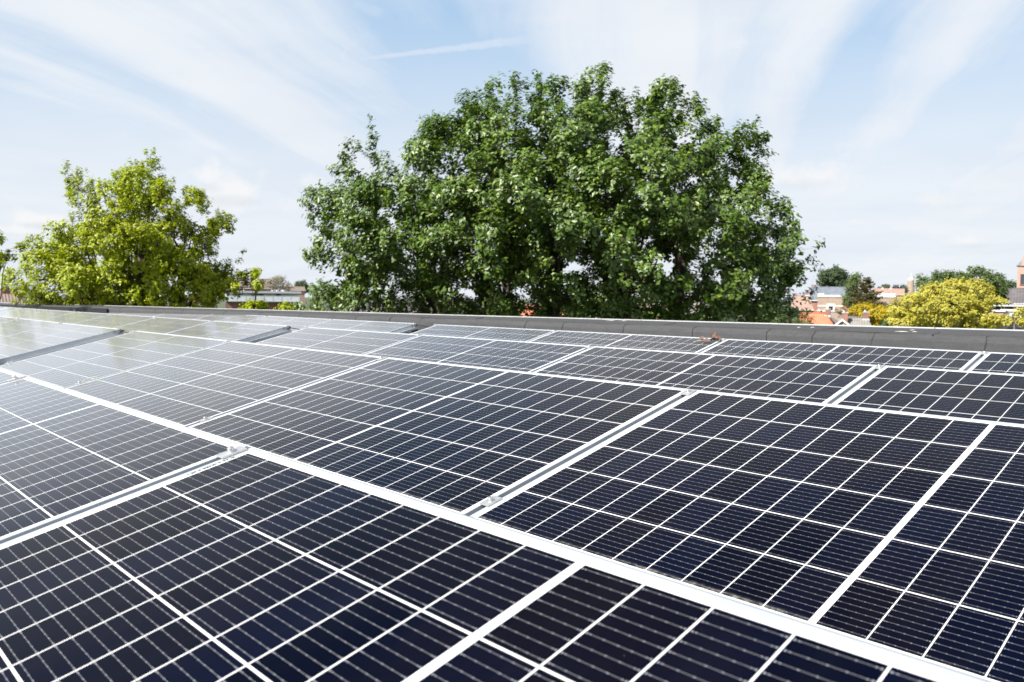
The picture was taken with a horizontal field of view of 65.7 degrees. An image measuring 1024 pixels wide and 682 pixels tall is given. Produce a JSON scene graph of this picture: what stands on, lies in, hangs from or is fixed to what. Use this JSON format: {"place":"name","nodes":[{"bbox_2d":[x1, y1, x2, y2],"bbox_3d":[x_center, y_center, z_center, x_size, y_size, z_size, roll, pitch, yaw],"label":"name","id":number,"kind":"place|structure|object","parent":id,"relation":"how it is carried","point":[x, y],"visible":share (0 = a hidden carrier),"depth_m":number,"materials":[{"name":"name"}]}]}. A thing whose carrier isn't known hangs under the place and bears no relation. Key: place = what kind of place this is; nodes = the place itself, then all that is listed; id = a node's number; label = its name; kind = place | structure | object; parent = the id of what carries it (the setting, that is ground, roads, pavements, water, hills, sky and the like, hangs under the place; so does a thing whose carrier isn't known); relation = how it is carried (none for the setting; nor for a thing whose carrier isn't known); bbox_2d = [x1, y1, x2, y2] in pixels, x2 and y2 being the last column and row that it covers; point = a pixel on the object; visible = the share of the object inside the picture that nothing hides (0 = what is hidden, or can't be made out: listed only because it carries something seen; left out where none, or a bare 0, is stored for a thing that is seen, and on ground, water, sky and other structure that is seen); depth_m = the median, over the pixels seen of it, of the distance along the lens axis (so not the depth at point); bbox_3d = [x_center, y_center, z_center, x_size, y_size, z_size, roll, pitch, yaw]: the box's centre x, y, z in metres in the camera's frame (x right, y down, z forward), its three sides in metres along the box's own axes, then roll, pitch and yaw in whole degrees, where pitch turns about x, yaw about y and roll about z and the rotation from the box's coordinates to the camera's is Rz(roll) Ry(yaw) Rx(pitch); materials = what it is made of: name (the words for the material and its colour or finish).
{"place":"outdoors","nodes":[
{"label":"outdoors","id":0,"kind":"place"},
{"bbox_2d":[235,278,270,290],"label":"house","id":1,"kind":"structure","parent":0,"point":[250,289],"depth_m":247.58,"materials":[{"name":"red brick"}]},
{"bbox_2d":[225,290,302,310],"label":"flat building","id":2,"kind":"structure","parent":0,"point":[274,299],"depth_m":161.40,"materials":[{"name":"white paint"}]},
{"bbox_2d":[284,286,305,310],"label":"house","id":3,"kind":"structure","parent":0,"point":[301,289],"depth_m":270.63,"materials":[{"name":"brick"}]},
{"bbox_2d":[339,299,424,313],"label":"house","id":4,"kind":"structure","parent":0,"point":[381,307],"depth_m":80.84,"materials":[{"name":"red brick"}]},
{"bbox_2d":[22,295,985,328],"bbox_3d":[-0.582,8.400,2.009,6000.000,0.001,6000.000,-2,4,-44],"label":"ground","id":5,"kind":"structure","parent":0,"point":[222,304],"depth_m":861.37,"materials":[{"name":"soil"}]},
{"bbox_2d":[0,286,22,302],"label":"house","id":6,"kind":"structure","parent":5,"relation":"on","point":[6,297],"depth_m":74.01,"materials":[{"name":"red brick"}]},
{"bbox_2d":[0,230,30,299],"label":"maple tree","id":7,"kind":"object","parent":5,"relation":"on","point":[6,256],"visible":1,"depth_m":15.98,"materials":[{"name":"green plant"}]},
{"bbox_2d":[0,147,246,307],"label":"maple tree","id":8,"kind":"object","parent":5,"relation":"on","point":[153,265],"visible":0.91,"depth_m":19.79,"materials":[{"name":"green plant"}]},
{"bbox_2d":[230,267,266,300],"bbox_3d":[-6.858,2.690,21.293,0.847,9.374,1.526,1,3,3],"label":"sapling","id":9,"kind":"object","parent":5,"relation":"on","point":[254,274],"visible":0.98,"depth_m":20.63,"materials":[{"name":"green plant"}]},
{"bbox_2d":[238,298,269,309],"bbox_3d":[-6.554,3.164,20.254,0.830,8.545,0.770,-2,4,-44],"label":"bush","id":10,"kind":"object","parent":5,"relation":"on","point":[258,304],"visible":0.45,"depth_m":19.87,"materials":[{"name":"green plant"}]},
{"bbox_2d":[263,274,292,290],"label":"bare tree","id":11,"kind":"object","parent":5,"relation":"on","point":[275,286],"visible":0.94,"depth_m":218.61,"materials":[{"name":"beige plant"}]},
{"bbox_2d":[273,300,295,309],"bbox_3d":[-5.824,3.200,20.371,0.586,8.476,1.035,0,3,-14],"label":"bush","id":12,"kind":"object","parent":5,"relation":"on","point":[285,306],"visible":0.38,"depth_m":19.88,"materials":[{"name":"green plant"}]},
{"bbox_2d":[294,279,309,293],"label":"tree","id":13,"kind":"object","parent":5,"relation":"on","point":[299,283],"visible":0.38,"depth_m":478.52,"materials":[{"name":"green plant"}]},
{"bbox_2d":[0,303,1023,353],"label":"flat roof building","id":14,"kind":"structure","parent":5,"relation":"on","point":[991,340],"depth_m":7.19,"materials":[{"name":"concrete"}]},
{"bbox_2d":[0,333,123,364],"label":"support rail","id":15,"kind":"object","parent":14,"relation":"on","point":[62,348],"visible":0.23,"depth_m":6.50,"materials":[{"name":"metal"}]},
{"bbox_2d":[0,323,121,363],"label":"solar panel","id":16,"kind":"object","parent":15,"relation":"on","point":[35,341],"visible":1,"depth_m":6.91,"materials":[{"name":"grey glass"}]},
{"bbox_2d":[39,380,260,450],"bbox_3d":[-1.057,0.342,2.321,0.238,0.344,1.770,-2,4,-44],"label":"support rail","id":17,"kind":"object","parent":14,"relation":"on","point":[248,447],"visible":0.1,"depth_m":1.96,"materials":[{"name":"metal"}]},
{"bbox_2d":[246,329,291,342],"bbox_3d":[-2.558,0.177,7.610,1.040,0.324,0.060,-21,17,-41],"label":"support rail","id":18,"kind":"object","parent":14,"relation":"on","point":[270,336],"visible":0.26,"depth_m":7.75,"materials":[{"name":"metal"}]},
{"bbox_2d":[397,326,418,333],"bbox_3d":[-1.421,0.129,8.693,1.040,0.324,0.060,-21,17,-41],"label":"support rail","id":19,"kind":"object","parent":14,"relation":"on","point":[408,331],"visible":0.26,"depth_m":8.91,"materials":[{"name":"metal"}]},
{"bbox_2d":[266,452,991,681],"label":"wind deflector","id":20,"kind":"object","parent":14,"relation":"on","point":[678,582],"visible":0.1,"depth_m":0.86,"materials":[{"name":"metal"}]},
{"bbox_3d":[-0.860,0.541,1.283,1.040,0.323,0.060,-21,17,-41],"label":"support rail","id":21,"kind":"object","parent":14,"relation":"on","visible":0},
{"bbox_2d":[0,377,246,543],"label":"solar panel","id":22,"kind":"object","parent":21,"relation":"on","point":[65,454],"visible":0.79,"depth_m":1.71,"materials":[{"name":"black glass"}]},
{"bbox_2d":[215,446,247,458],"bbox_3d":[-0.549,0.229,1.560,0.052,0.044,0.034,-21,17,-41],"label":"panel clamp","id":23,"kind":"object","parent":21,"relation":"on","point":[231,451],"visible":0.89,"depth_m":1.55,"materials":[{"name":"metal"}]},
{"bbox_2d":[0,448,987,681],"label":"solar panel","id":24,"kind":"object","parent":21,"relation":"on","point":[252,565],"visible":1,"depth_m":0.92,"materials":[{"name":"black glass"}]},
{"bbox_3d":[-2.095,0.458,2.576,1.040,0.323,0.060,-21,17,-41],"label":"support rail","id":25,"kind":"object","parent":14,"relation":"on","visible":0},
{"bbox_2d":[0,368,25,383],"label":"solar panel","id":26,"kind":"object","parent":25,"relation":"on","point":[5,375],"visible":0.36,"depth_m":2.97,"materials":[{"name":"grey glass"}]},
{"bbox_2d":[6,375,23,381],"bbox_3d":[-1.784,0.146,2.853,0.052,0.044,0.034,-21,17,-41],"label":"panel clamp","id":27,"kind":"object","parent":25,"relation":"on","point":[15,377],"visible":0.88,"depth_m":2.84,"materials":[{"name":"metal"}]},
{"bbox_3d":[0.278,0.492,2.366,1.040,0.323,0.060,-21,17,-41],"label":"support rail","id":28,"kind":"object","parent":14,"relation":"on","visible":0},
{"bbox_2d":[479,495,501,506],"bbox_3d":[-0.053,0.422,2.046,0.052,0.044,0.034,-21,17,-41],"label":"panel clamp","id":29,"kind":"object","parent":28,"relation":"attached to","point":[490,500],"visible":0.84,"depth_m":2.04,"materials":[{"name":"metal"}]},
{"bbox_2d":[680,388,696,396],"bbox_3d":[0.588,0.180,2.643,0.052,0.044,0.034,-21,17,-41],"label":"panel clamp","id":30,"kind":"object","parent":28,"relation":"on","point":[687,391],"visible":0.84,"depth_m":2.63,"materials":[{"name":"metal"}]},
{"bbox_2d":[470,390,1023,681],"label":"solar panel","id":31,"kind":"object","parent":28,"relation":"on","point":[901,532],"visible":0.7,"depth_m":1.74,"materials":[{"name":"black glass"}]},
{"bbox_3d":[-0.957,0.409,3.659,1.040,0.323,0.060,-21,17,-41],"label":"support rail","id":32,"kind":"object","parent":14,"relation":"on","visible":0},
{"bbox_2d":[198,416,212,421],"bbox_3d":[-1.288,0.340,3.339,0.052,0.044,0.034,-21,17,-41],"label":"panel clamp","id":33,"kind":"object","parent":32,"relation":"attached to","point":[205,418],"visible":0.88,"depth_m":3.33,"materials":[{"name":"metal"}]},
{"bbox_2d":[65,341,379,426],"bbox_3d":[-1.604,0.194,4.267,1.040,0.035,1.770,-21,17,-41],"label":"solar panel","id":34,"kind":"object","parent":32,"relation":"on","point":[190,389],"visible":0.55,"depth_m":4.11,"materials":[{"name":"grey glass"}]},
{"bbox_2d":[188,357,685,515],"bbox_3d":[-0.369,0.277,2.974,1.040,0.035,1.770,-21,17,-41],"label":"solar panel","id":35,"kind":"object","parent":32,"relation":"on","point":[465,439],"visible":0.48,"depth_m":2.74,"materials":[{"name":"black glass"}]},
{"bbox_3d":[-3.412,0.245,6.229,1.040,0.323,0.060,-21,17,-41],"label":"support rail","id":36,"kind":"object","parent":14,"relation":"on","visible":0},
{"bbox_2d":[0,331,227,387],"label":"solar panel","id":37,"kind":"object","parent":36,"relation":"on","point":[67,367],"visible":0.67,"depth_m":5.44,"materials":[{"name":"grey glass"}]},
{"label":"support rail","id":38,"kind":"object","parent":14,"relation":"on","visible":0},
{"bbox_2d":[534,346,876,403],"bbox_3d":[0.768,0.228,4.057,1.040,0.035,1.770,-21,17,-41],"label":"solar panel","id":39,"kind":"object","parent":38,"relation":"on","point":[813,381],"visible":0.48,"depth_m":4.05,"materials":[{"name":"black glass"}]},
{"bbox_2d":[873,364,884,369],"bbox_3d":[1.726,0.132,3.726,0.052,0.044,0.034,-21,17,-41],"label":"panel clamp","id":40,"kind":"object","parent":38,"relation":"on","point":[878,366],"visible":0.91,"depth_m":3.72,"materials":[{"name":"metal"}]},
{"bbox_2d":[832,365,1023,423],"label":"solar panel","id":41,"kind":"object","parent":38,"relation":"on","point":[991,396],"visible":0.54,"depth_m":3.29,"materials":[{"name":"black glass"}]},
{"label":"support rail","id":42,"kind":"object","parent":14,"relation":"on","visible":0},
{"bbox_2d":[256,327,416,353],"bbox_3d":[-1.701,0.062,6.643,1.040,0.035,1.770,-21,17,-41],"label":"solar panel","id":43,"kind":"object","parent":42,"relation":"on","point":[348,341],"visible":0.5,"depth_m":6.70,"materials":[{"name":"grey glass"}]},
{"bbox_2d":[363,335,587,371],"bbox_3d":[-0.466,0.145,5.350,1.040,0.035,1.770,-21,17,-41],"label":"solar panel","id":44,"kind":"object","parent":42,"relation":"on","point":[524,356],"visible":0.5,"depth_m":5.38,"materials":[{"name":"black glass"}]},
{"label":"support rail","id":45,"kind":"object","parent":14,"relation":"on","visible":0},
{"bbox_2d":[0,307,20,312],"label":"solar panel","id":46,"kind":"object","parent":45,"relation":"on","point":[4,309],"visible":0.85,"depth_m":16.01,"materials":[{"name":"grey glass"}]},
{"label":"support rail","id":47,"kind":"object","parent":14,"relation":"on","visible":0},
{"bbox_2d":[700,339,981,370],"bbox_3d":[1.906,0.180,5.140,1.040,0.036,1.770,-21,17,-41],"label":"solar panel","id":48,"kind":"object","parent":47,"relation":"on","point":[927,358],"visible":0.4,"depth_m":5.23,"materials":[{"name":"black glass"}]},
{"bbox_2d":[967,352,1023,374],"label":"solar panel","id":49,"kind":"object","parent":47,"relation":"on","point":[999,362],"visible":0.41,"depth_m":4.59,"materials":[{"name":"black glass"}]},
{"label":"support rail","id":50,"kind":"object","parent":14,"relation":"on","visible":0},
{"bbox_2d":[196,314,263,322],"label":"solar panel","id":51,"kind":"object","parent":50,"relation":"on","point":[236,318],"visible":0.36,"depth_m":12.00,"materials":[{"name":"grey glass"}]},
{"bbox_2d":[244,316,329,330],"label":"solar panel","id":52,"kind":"object","parent":50,"relation":"on","point":[296,322],"visible":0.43,"depth_m":10.70,"materials":[{"name":"grey glass"}]},
{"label":"support rail","id":53,"kind":"object","parent":14,"relation":"on","visible":0},
{"bbox_2d":[153,314,211,318],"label":"solar panel","id":54,"kind":"object","parent":53,"relation":"on","point":[188,316],"visible":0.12,"depth_m":13.24,"materials":[{"name":"grey glass"}]},
{"bbox_2d":[293,60,825,322],"bbox_3d":[1.385,-1.091,26.983,17.553,16.629,10.408,0,3,-2],"label":"oak tree","id":55,"kind":"object","parent":5,"relation":"on","point":[560,220],"visible":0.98,"depth_m":24.90,"materials":[{"name":"green plant"}]},
{"bbox_2d":[691,309,737,321],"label":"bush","id":56,"kind":"object","parent":5,"relation":"on","point":[724,320],"visible":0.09,"depth_m":66.69,"materials":[{"name":"green plant"}]},
{"bbox_2d":[762,307,814,323],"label":"bush","id":57,"kind":"object","parent":5,"relation":"on","point":[794,320],"visible":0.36,"depth_m":57.89,"materials":[{"name":"green plant"}]},
{"bbox_2d":[816,264,849,286],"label":"round tree","id":58,"kind":"object","parent":5,"relation":"on","point":[835,276],"visible":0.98,"depth_m":208.96,"materials":[{"name":"green plant"}]},
{"bbox_2d":[840,272,861,310],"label":"green tree","id":59,"kind":"object","parent":5,"relation":"on","point":[852,282],"visible":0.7,"depth_m":134.63,"materials":[{"name":"green plant"}]},
{"bbox_2d":[834,277,900,326],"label":"conifer","id":60,"kind":"object","parent":5,"relation":"on","point":[864,288],"visible":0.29,"depth_m":127.33,"materials":[{"name":"green plant"}]},
{"bbox_2d":[846,300,889,325],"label":"golden tree","id":61,"kind":"object","parent":5,"relation":"on","point":[877,313],"visible":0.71,"depth_m":105.94,"materials":[{"name":"yellow plant"}]},
{"bbox_2d":[878,284,890,287],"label":"tree","id":62,"kind":"object","parent":5,"relation":"on","point":[886,286],"visible":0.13,"depth_m":375.86,"materials":[{"name":"green plant"}]},
{"bbox_2d":[879,315,896,325],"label":"bush","id":63,"kind":"object","parent":5,"relation":"on","point":[884,323],"visible":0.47,"depth_m":94.42,"materials":[{"name":"green plant"}]},
{"bbox_2d":[900,285,908,295],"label":"tree","id":64,"kind":"object","parent":5,"relation":"on","point":[905,287],"visible":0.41,"depth_m":366.04,"materials":[{"name":"green plant"}]},
{"bbox_2d":[884,277,1009,328],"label":"yellow tree","id":65,"kind":"object","parent":5,"relation":"on","point":[955,300],"visible":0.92,"depth_m":46.79,"materials":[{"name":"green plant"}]},
{"bbox_2d":[908,265,1010,326],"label":"green tree","id":66,"kind":"object","parent":5,"relation":"on","point":[995,279],"visible":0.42,"depth_m":63.24,"materials":[{"name":"green plant"}]},
{"bbox_2d":[986,298,1023,329],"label":"yellow tree","id":67,"kind":"object","parent":5,"relation":"on","point":[1014,318],"visible":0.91,"depth_m":43.47,"materials":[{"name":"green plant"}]},
{"bbox_2d":[1004,279,1016,287],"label":"tree","id":68,"kind":"object","parent":5,"relation":"on","point":[1011,284],"visible":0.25,"depth_m":291.15,"materials":[{"name":"green plant"}]},
{"bbox_2d":[0,0,1023,301],"label":"sky","id":69,"kind":"structure","parent":0,"point":[896,127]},
{"bbox_2d":[520,305,563,316],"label":"house","id":70,"kind":"structure","parent":0,"point":[521,314],"depth_m":77.11,"materials":[{"name":"orange brick"}]},
{"bbox_2d":[693,332,720,341],"bbox_3d":[1.521,-0.029,6.139,0.215,0.058,0.131,3,18,38],"label":"dried twig","id":71,"kind":"object","parent":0,"point":[714,336],"visible":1,"depth_m":6.12,"materials":[{"name":"brown plant"}]},
{"bbox_2d":[791,291,813,317],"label":"house","id":72,"kind":"structure","parent":0,"point":[804,305],"depth_m":151.06,"materials":[{"name":"red brick"}]},
{"bbox_2d":[799,307,835,324],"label":"house","id":73,"kind":"structure","parent":0,"point":[822,318],"depth_m":104.77,"materials":[{"name":"orange brick"}]},
{"bbox_2d":[816,309,838,322],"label":"house","id":74,"kind":"structure","parent":0,"point":[833,319],"depth_m":112.45,"materials":[{"name":"brick"}]},
{"bbox_2d":[802,284,854,314],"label":"house","id":75,"kind":"structure","parent":0,"point":[831,291],"depth_m":188.81,"materials":[{"name":"grey brick"}]},
{"bbox_2d":[817,293,842,320],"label":"brick building","id":76,"kind":"structure","parent":0,"point":[832,302],"depth_m":157.51,"materials":[{"name":"beige brick"}]},
{"bbox_2d":[835,310,871,325],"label":"house","id":77,"kind":"structure","parent":0,"point":[846,319],"depth_m":91.71,"materials":[{"name":"brick"}]},
{"bbox_2d":[873,287,904,296],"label":"house","id":78,"kind":"structure","parent":0,"point":[898,292],"depth_m":236.18,"materials":[{"name":"brick"}]},
{"bbox_2d":[873,293,911,325],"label":"brick building","id":79,"kind":"structure","parent":0,"point":[888,297],"depth_m":148.95,"materials":[{"name":"white paint"}]},
{"bbox_2d":[907,277,914,295],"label":"tower","id":80,"kind":"structure","parent":0,"point":[910,284],"depth_m":382.19,"materials":[{"name":"beige brick"}]},
{"bbox_2d":[987,311,1023,329],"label":"house","id":81,"kind":"structure","parent":0,"point":[1008,313],"depth_m":68.12,"materials":[{"name":"grey brick"}]},
{"bbox_2d":[989,283,1023,317],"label":"house","id":82,"kind":"structure","parent":0,"point":[1016,296],"depth_m":80.96,"materials":[{"name":"brick"}]},
{"bbox_2d":[993,306,1005,311],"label":"window","id":83,"kind":"structure","parent":82,"relation":"in","point":[997,308],"depth_m":80.92,"materials":[{"name":"white paint"}]},
{"bbox_2d":[1000,306,1016,310],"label":"window","id":84,"kind":"structure","parent":82,"relation":"in","point":[1007,308],"depth_m":80.45,"materials":[{"name":"white paint"}]},
{"bbox_2d":[1013,303,1023,309],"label":"window","id":85,"kind":"structure","parent":82,"relation":"in","point":[1014,303],"depth_m":79.95,"materials":[{"name":"white paint"}]},
{"bbox_2d":[1016,255,1023,287],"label":"church tower","id":86,"kind":"structure","parent":0,"point":[1020,275],"depth_m":176.38,"materials":[{"name":"brick"}]},
{"bbox_2d":[1020,274,1023,284],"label":"window","id":87,"kind":"structure","parent":86,"relation":"in","point":[1021,275],"depth_m":176.28,"materials":[{"name":"glass"}]},
{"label":"support rail","id":88,"kind":"object","parent":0,"visible":0},
{"bbox_2d":[0,318,60,336],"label":"solar panel","id":89,"kind":"object","parent":88,"relation":"on","point":[15,326],"visible":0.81,"depth_m":8.44,"materials":[{"name":"grey glass"}]},
{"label":"support rail","id":90,"kind":"object","parent":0,"visible":0},
{"bbox_2d":[0,316,15,322],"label":"solar panel","id":91,"kind":"object","parent":90,"relation":"on","point":[3,319],"visible":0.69,"depth_m":9.60,"materials":[{"name":"grey glass"}]},
{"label":"support rail","id":92,"kind":"object","parent":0,"visible":0},
{"bbox_2d":[115,317,209,333],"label":"solar panel","id":93,"kind":"object","parent":92,"relation":"on","point":[165,325],"visible":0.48,"depth_m":9.60,"materials":[{"name":"grey glass"}]},
{"bbox_2d":[166,321,288,341],"bbox_3d":[-3.205,-0.038,8.217,1.040,0.035,1.770,-21,17,-41],"label":"solar panel","id":94,"kind":"object","parent":92,"relation":"on","point":[235,331],"visible":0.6,"depth_m":8.23,"materials":[{"name":"grey glass"}]},
{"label":"support rail","id":95,"kind":"object","parent":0,"visible":0},
{"bbox_2d":[73,314,152,327],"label":"solar panel","id":96,"kind":"object","parent":95,"relation":"on","point":[113,320],"visible":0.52,"depth_m":10.91,"materials":[{"name":"grey glass"}]},
{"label":"support rail","id":97,"kind":"object","parent":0,"visible":0},
{"bbox_2d":[14,310,74,319],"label":"solar panel","id":98,"kind":"object","parent":97,"relation":"on","point":[45,314],"visible":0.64,"depth_m":13.50,"materials":[{"name":"grey glass"}]},
{"bbox_2d":[42,312,108,323],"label":"solar panel","id":99,"kind":"object","parent":97,"relation":"on","point":[74,317],"visible":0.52,"depth_m":12.21,"materials":[{"name":"grey glass"}]},
{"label":"support rail","id":100,"kind":"object","parent":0,"visible":0},
{"bbox_2d":[0,308,44,317],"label":"solar panel","id":101,"kind":"object","parent":100,"relation":"on","point":[19,312],"visible":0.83,"depth_m":14.77,"materials":[{"name":"grey glass"}]},
{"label":"support rail","id":102,"kind":"object","parent":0,"visible":0},
{"bbox_2d":[528,330,721,352],"bbox_3d":[0.671,0.097,6.433,1.040,0.036,1.770,-21,17,-41],"label":"solar panel","id":103,"kind":"object","parent":102,"relation":"on","point":[660,342],"visible":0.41,"depth_m":6.57,"materials":[{"name":"grey glass"}]},
{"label":"support rail","id":104,"kind":"object","parent":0,"visible":0},
{"bbox_2d":[410,324,552,341],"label":"solar panel","id":105,"kind":"object","parent":104,"relation":"on","point":[512,334],"visible":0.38,"depth_m":7.86,"materials":[{"name":"grey glass"}]},
{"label":"support rail","id":106,"kind":"object","parent":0,"visible":0},
{"bbox_2d":[292,319,413,332],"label":"solar panel","id":107,"kind":"object","parent":106,"relation":"on","point":[391,327],"visible":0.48,"depth_m":9.40,"materials":[{"name":"grey glass"}]},
{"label":"support rail","id":108,"kind":"object","parent":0,"visible":0},
{"bbox_2d":[120,313,160,316],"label":"solar panel","id":109,"kind":"object","parent":108,"relation":"on","point":[142,314],"depth_m":14.56,"materials":[{"name":"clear glass"}]}
]}

